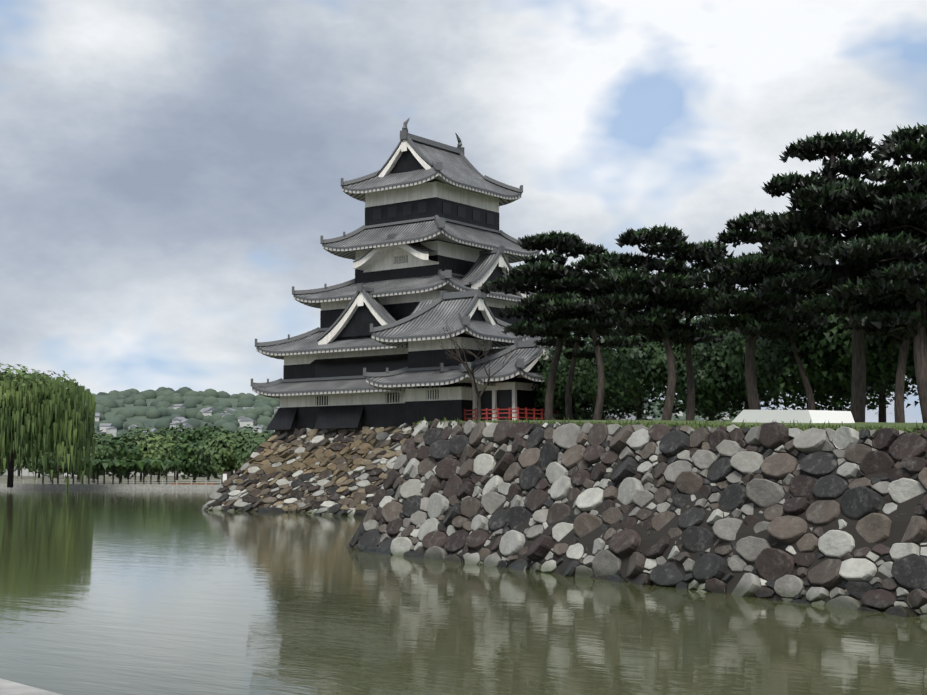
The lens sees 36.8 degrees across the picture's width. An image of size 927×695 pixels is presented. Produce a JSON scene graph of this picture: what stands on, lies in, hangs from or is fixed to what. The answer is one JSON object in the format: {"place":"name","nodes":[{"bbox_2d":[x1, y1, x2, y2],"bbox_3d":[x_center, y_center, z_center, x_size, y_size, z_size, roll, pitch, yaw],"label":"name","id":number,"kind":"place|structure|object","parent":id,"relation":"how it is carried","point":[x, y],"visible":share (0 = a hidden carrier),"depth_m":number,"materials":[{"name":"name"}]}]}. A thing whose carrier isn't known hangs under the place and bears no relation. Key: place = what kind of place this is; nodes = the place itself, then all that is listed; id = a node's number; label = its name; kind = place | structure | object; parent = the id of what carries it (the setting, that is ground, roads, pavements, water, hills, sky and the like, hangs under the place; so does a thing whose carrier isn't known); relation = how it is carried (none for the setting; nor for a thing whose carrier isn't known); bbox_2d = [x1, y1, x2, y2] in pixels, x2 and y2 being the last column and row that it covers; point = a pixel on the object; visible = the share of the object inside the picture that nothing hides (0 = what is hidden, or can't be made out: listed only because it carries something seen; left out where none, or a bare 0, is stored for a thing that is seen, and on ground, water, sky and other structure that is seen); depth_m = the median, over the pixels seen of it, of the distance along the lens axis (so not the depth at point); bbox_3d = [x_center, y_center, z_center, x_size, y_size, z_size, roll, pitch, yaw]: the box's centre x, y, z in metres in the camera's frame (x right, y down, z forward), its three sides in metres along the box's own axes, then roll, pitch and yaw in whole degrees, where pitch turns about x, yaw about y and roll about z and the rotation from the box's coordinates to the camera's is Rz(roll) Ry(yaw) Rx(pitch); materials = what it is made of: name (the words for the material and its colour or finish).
{"place":"outdoors","nodes":[
{"label":"outdoors","id":0,"kind":"place"},
{"bbox_2d":[0,678,61,694],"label":"bank pavement","id":1,"kind":"structure","parent":0,"point":[7,687],"depth_m":16.76,"materials":[{"name":"grey concrete"}]},
{"bbox_2d":[0,475,222,484],"bbox_3d":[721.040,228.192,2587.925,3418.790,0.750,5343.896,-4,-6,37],"label":"shore ground","id":2,"kind":"structure","parent":0,"point":[28,479],"depth_m":358.23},
{"bbox_2d":[0,440,30,474],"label":"town tree","id":3,"kind":"object","parent":2,"relation":"on","point":[6,466],"visible":0.1,"depth_m":362.04,"materials":[{"name":"plant"}]},
{"bbox_2d":[14,458,28,475],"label":"town tree","id":4,"kind":"object","parent":2,"relation":"on","point":[26,467],"depth_m":517.88,"materials":[{"name":"plant"}]},
{"bbox_2d":[16,447,39,477],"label":"town tree","id":5,"kind":"object","parent":2,"relation":"on","point":[23,461],"visible":0.02,"depth_m":414.88,"materials":[{"name":"plant"}]},
{"bbox_2d":[25,444,69,481],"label":"tree","id":6,"kind":"object","parent":2,"relation":"on","point":[49,471],"visible":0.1,"depth_m":289.59,"materials":[{"name":"green plant"}]},
{"bbox_2d":[0,363,95,491],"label":"willow tree","id":7,"kind":"object","parent":2,"relation":"on","point":[41,411],"visible":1,"depth_m":201.18,"materials":[{"name":"green plant"}]},
{"bbox_2d":[63,435,104,481],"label":"tree","id":8,"kind":"object","parent":2,"relation":"on","point":[77,472],"depth_m":301.33,"materials":[{"name":"green plant"}]},
{"bbox_2d":[68,434,117,482],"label":"tree","id":9,"kind":"object","parent":2,"relation":"on","point":[103,450],"visible":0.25,"depth_m":261.70,"materials":[{"name":"green plant"}]},
{"bbox_2d":[95,429,114,476],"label":"town tree","id":10,"kind":"object","parent":2,"relation":"on","point":[105,435],"depth_m":483.56,"materials":[{"name":"plant"}]},
{"bbox_2d":[33,457,183,483],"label":"wisteria pergola","id":11,"kind":"object","parent":2,"relation":"on","point":[147,464],"visible":0.69,"depth_m":224.56,"materials":[{"name":"green plant"}]},
{"bbox_2d":[0,484,221,489],"bbox_3d":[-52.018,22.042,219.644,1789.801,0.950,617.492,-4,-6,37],"label":"shore kerb","id":12,"kind":"structure","parent":2,"relation":"on","point":[114,486],"depth_m":220.35,"materials":[{"name":"stone"}]},
{"bbox_2d":[106,431,127,474],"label":"town tree","id":13,"kind":"object","parent":2,"relation":"on","point":[114,437],"visible":0.02,"depth_m":402.78,"materials":[{"name":"plant"}]},
{"bbox_2d":[103,436,142,482],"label":"tree","id":14,"kind":"object","parent":2,"relation":"on","point":[126,450],"visible":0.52,"depth_m":267.24,"materials":[{"name":"green plant"}]},
{"bbox_2d":[23,480,224,484],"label":"bank fence","id":15,"kind":"object","parent":2,"relation":"on","point":[176,482],"visible":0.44,"depth_m":221.52,"materials":[{"name":"grey paint"}]},
{"bbox_2d":[120,424,162,481],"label":"tree","id":16,"kind":"object","parent":2,"relation":"on","point":[137,437],"visible":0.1,"depth_m":300.66,"materials":[{"name":"green plant"}]},
{"bbox_2d":[137,430,182,481],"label":"tree","id":17,"kind":"object","parent":2,"relation":"on","point":[162,445],"visible":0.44,"depth_m":273.90,"materials":[{"name":"green plant"}]},
{"bbox_2d":[156,421,194,479],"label":"tree","id":18,"kind":"object","parent":2,"relation":"on","point":[182,431],"visible":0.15,"depth_m":329.39,"materials":[{"name":"green plant"}]},
{"bbox_2d":[170,438,210,481],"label":"tree","id":19,"kind":"object","parent":2,"relation":"on","point":[185,452],"visible":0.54,"depth_m":256.30,"materials":[{"name":"green plant"}]},
{"bbox_2d":[170,483,214,484],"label":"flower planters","id":20,"kind":"object","parent":2,"relation":"on","point":[193,483],"visible":0.46,"depth_m":221.40,"materials":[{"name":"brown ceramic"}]},
{"bbox_2d":[178,423,228,479],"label":"tree","id":21,"kind":"object","parent":2,"relation":"on","point":[203,432],"visible":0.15,"depth_m":307.75,"materials":[{"name":"green plant"}]},
{"bbox_2d":[194,428,248,483],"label":"tree","id":22,"kind":"object","parent":2,"relation":"on","point":[217,457],"visible":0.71,"depth_m":248.86,"materials":[{"name":"green plant"}]},
{"bbox_2d":[223,472,230,481],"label":"sign","id":23,"kind":"object","parent":2,"relation":"on","point":[226,475],"visible":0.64,"depth_m":219.53,"materials":[{"name":"white wood"}]},
{"bbox_2d":[229,424,270,469],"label":"tree","id":24,"kind":"object","parent":2,"relation":"on","point":[243,433],"depth_m":320.70,"materials":[{"name":"green plant"}]},
{"bbox_2d":[234,431,272,468],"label":"tree","id":25,"kind":"object","parent":2,"relation":"on","point":[245,451],"visible":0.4,"depth_m":244.43,"materials":[{"name":"green plant"}]},
{"bbox_2d":[0,404,729,475],"bbox_3d":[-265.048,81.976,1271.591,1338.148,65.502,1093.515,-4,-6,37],"label":"town houses","id":26,"kind":"structure","parent":2,"relation":"on","point":[243,421],"depth_m":1187.19,"materials":[{"name":"grey"}]},
{"bbox_2d":[85,387,742,436],"bbox_3d":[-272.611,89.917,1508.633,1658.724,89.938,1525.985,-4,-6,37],"label":"distant hill","id":27,"kind":"structure","parent":0,"point":[120,411],"depth_m":1274.61,"materials":[{"name":"green plant"}]},
{"bbox_2d":[0,489,926,694],"bbox_3d":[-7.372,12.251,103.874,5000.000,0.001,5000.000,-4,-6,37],"label":"moat water","id":28,"kind":"structure","parent":0,"point":[138,592],"depth_m":29.18,"materials":[{"name":"green liquid"}]},
{"bbox_2d":[0,0,926,422],"label":"sky","id":29,"kind":"structure","parent":0,"point":[171,170],"materials":[{"name":"white"}]},
{"bbox_2d":[414,417,926,434],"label":"honmaru ground","id":30,"kind":"structure","parent":0,"point":[883,424],"depth_m":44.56,"materials":[{"name":"green plant"}]},
{"bbox_2d":[195,118,651,515],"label":"castle","id":31,"kind":"structure","parent":30,"relation":"on","point":[372,374],"depth_m":105.98,"materials":[{"name":"white paint"}]},
{"bbox_2d":[439,320,519,420],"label":"bare tree","id":32,"kind":"object","parent":30,"relation":"on","point":[473,382],"visible":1,"depth_m":91.92,"materials":[{"name":"brown wood"}]},
{"bbox_2d":[480,230,619,419],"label":"pine tree","id":33,"kind":"object","parent":30,"relation":"on","point":[532,273],"visible":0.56,"depth_m":69.68,"materials":[{"name":"green plant"}]},
{"bbox_2d":[512,347,604,419],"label":"tree","id":34,"kind":"object","parent":30,"relation":"on","point":[535,399],"visible":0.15,"depth_m":97.28,"materials":[{"name":"green plant"}]},
{"bbox_2d":[534,264,625,419],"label":"pine tree","id":35,"kind":"object","parent":30,"relation":"on","point":[571,342],"visible":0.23,"depth_m":75.01,"materials":[{"name":"green plant"}]},
{"bbox_2d":[540,250,644,419],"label":"pine tree","id":36,"kind":"object","parent":30,"relation":"on","point":[596,266],"visible":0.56,"depth_m":67.86,"materials":[{"name":"green plant"}]},
{"bbox_2d":[531,332,659,419],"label":"tree","id":37,"kind":"object","parent":30,"relation":"on","point":[560,385],"visible":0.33,"depth_m":94.10,"materials":[{"name":"green plant"}]},
{"bbox_2d":[587,409,635,419],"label":"garden house","id":38,"kind":"structure","parent":30,"relation":"on","point":[632,417],"depth_m":147.80,"materials":[{"name":"white paint"}]},
{"bbox_2d":[570,310,700,419],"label":"tree","id":39,"kind":"object","parent":30,"relation":"on","point":[633,355],"visible":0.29,"depth_m":86.26,"materials":[{"name":"green plant"}]},
{"bbox_2d":[346,428,926,615],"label":"stone wall","id":40,"kind":"structure","parent":30,"relation":"on","point":[899,525],"depth_m":37.57,"materials":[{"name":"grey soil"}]},
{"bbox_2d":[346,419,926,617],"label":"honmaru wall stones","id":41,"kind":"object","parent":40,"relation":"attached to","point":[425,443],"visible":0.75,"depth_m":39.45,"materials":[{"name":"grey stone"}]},
{"bbox_2d":[586,222,730,419],"bbox_3d":[8.299,-0.840,61.397,6.232,9.202,5.515,1,-5,-14],"label":"pine tree","id":42,"kind":"object","parent":30,"relation":"on","point":[648,292],"visible":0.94,"depth_m":60.69,"materials":[{"name":"green plant"}]},
{"bbox_2d":[632,239,741,420],"bbox_3d":[9.884,-0.554,62.792,5.340,8.837,4.328,0,-5,-1],"label":"pine tree","id":43,"kind":"object","parent":30,"relation":"on","point":[711,257],"visible":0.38,"depth_m":62.67,"materials":[{"name":"green plant"}]},
{"bbox_2d":[639,316,759,420],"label":"tree","id":44,"kind":"object","parent":30,"relation":"on","point":[705,411],"visible":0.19,"depth_m":82.88,"materials":[{"name":"green plant"}]},
{"bbox_2d":[670,285,797,420],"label":"tree","id":45,"kind":"object","parent":30,"relation":"on","point":[719,386],"visible":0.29,"depth_m":78.59,"materials":[{"name":"green plant"}]},
{"bbox_2d":[685,207,830,409],"bbox_3d":[11.901,-1.085,55.575,5.571,9.079,5.802,-4,-6,37],"label":"pine tree","id":46,"kind":"object","parent":30,"relation":"on","point":[743,270],"visible":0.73,"depth_m":55.04,"materials":[{"name":"green plant"}]},
{"bbox_2d":[732,410,854,422],"bbox_3d":[10.497,2.392,45.307,1.799,0.780,4.498,3,-6,-30],"label":"white tarp cover","id":47,"kind":"object","parent":30,"relation":"on","point":[795,416],"visible":0.57,"depth_m":43.88,"materials":[{"name":"white"}]},
{"bbox_2d":[744,256,845,409],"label":"pine tree","id":48,"kind":"object","parent":30,"relation":"on","point":[806,382],"visible":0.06,"depth_m":69.69,"materials":[{"name":"green plant"}]},
{"bbox_2d":[718,295,894,410],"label":"tree","id":49,"kind":"object","parent":30,"relation":"on","point":[768,349],"visible":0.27,"depth_m":72.35,"materials":[{"name":"green plant"}]},
{"bbox_2d":[749,129,926,421],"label":"pine tree","id":50,"kind":"object","parent":30,"relation":"on","point":[816,202],"visible":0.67,"depth_m":49.67,"materials":[{"name":"green plant"}]},
{"bbox_2d":[780,374,912,414],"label":"tree","id":51,"kind":"object","parent":30,"relation":"on","point":[839,406],"depth_m":94.15,"materials":[{"name":"green plant"}]},
{"bbox_2d":[784,260,919,421],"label":"tree","id":52,"kind":"object","parent":30,"relation":"on","point":[879,351],"visible":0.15,"depth_m":68.38,"materials":[{"name":"green plant"}]},
{"bbox_2d":[815,122,926,422],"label":"pine tree","id":53,"kind":"object","parent":30,"relation":"on","point":[903,205],"visible":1,"depth_m":46.72,"materials":[{"name":"green plant"}]},
{"bbox_2d":[843,231,918,394],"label":"tree","id":54,"kind":"object","parent":30,"relation":"on","point":[910,368],"visible":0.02,"depth_m":67.70,"materials":[{"name":"green plant"}]},
{"bbox_2d":[848,216,926,422],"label":"pine tree","id":55,"kind":"object","parent":30,"relation":"on","point":[904,339],"visible":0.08,"depth_m":61.66,"materials":[{"name":"green plant"}]}
]}

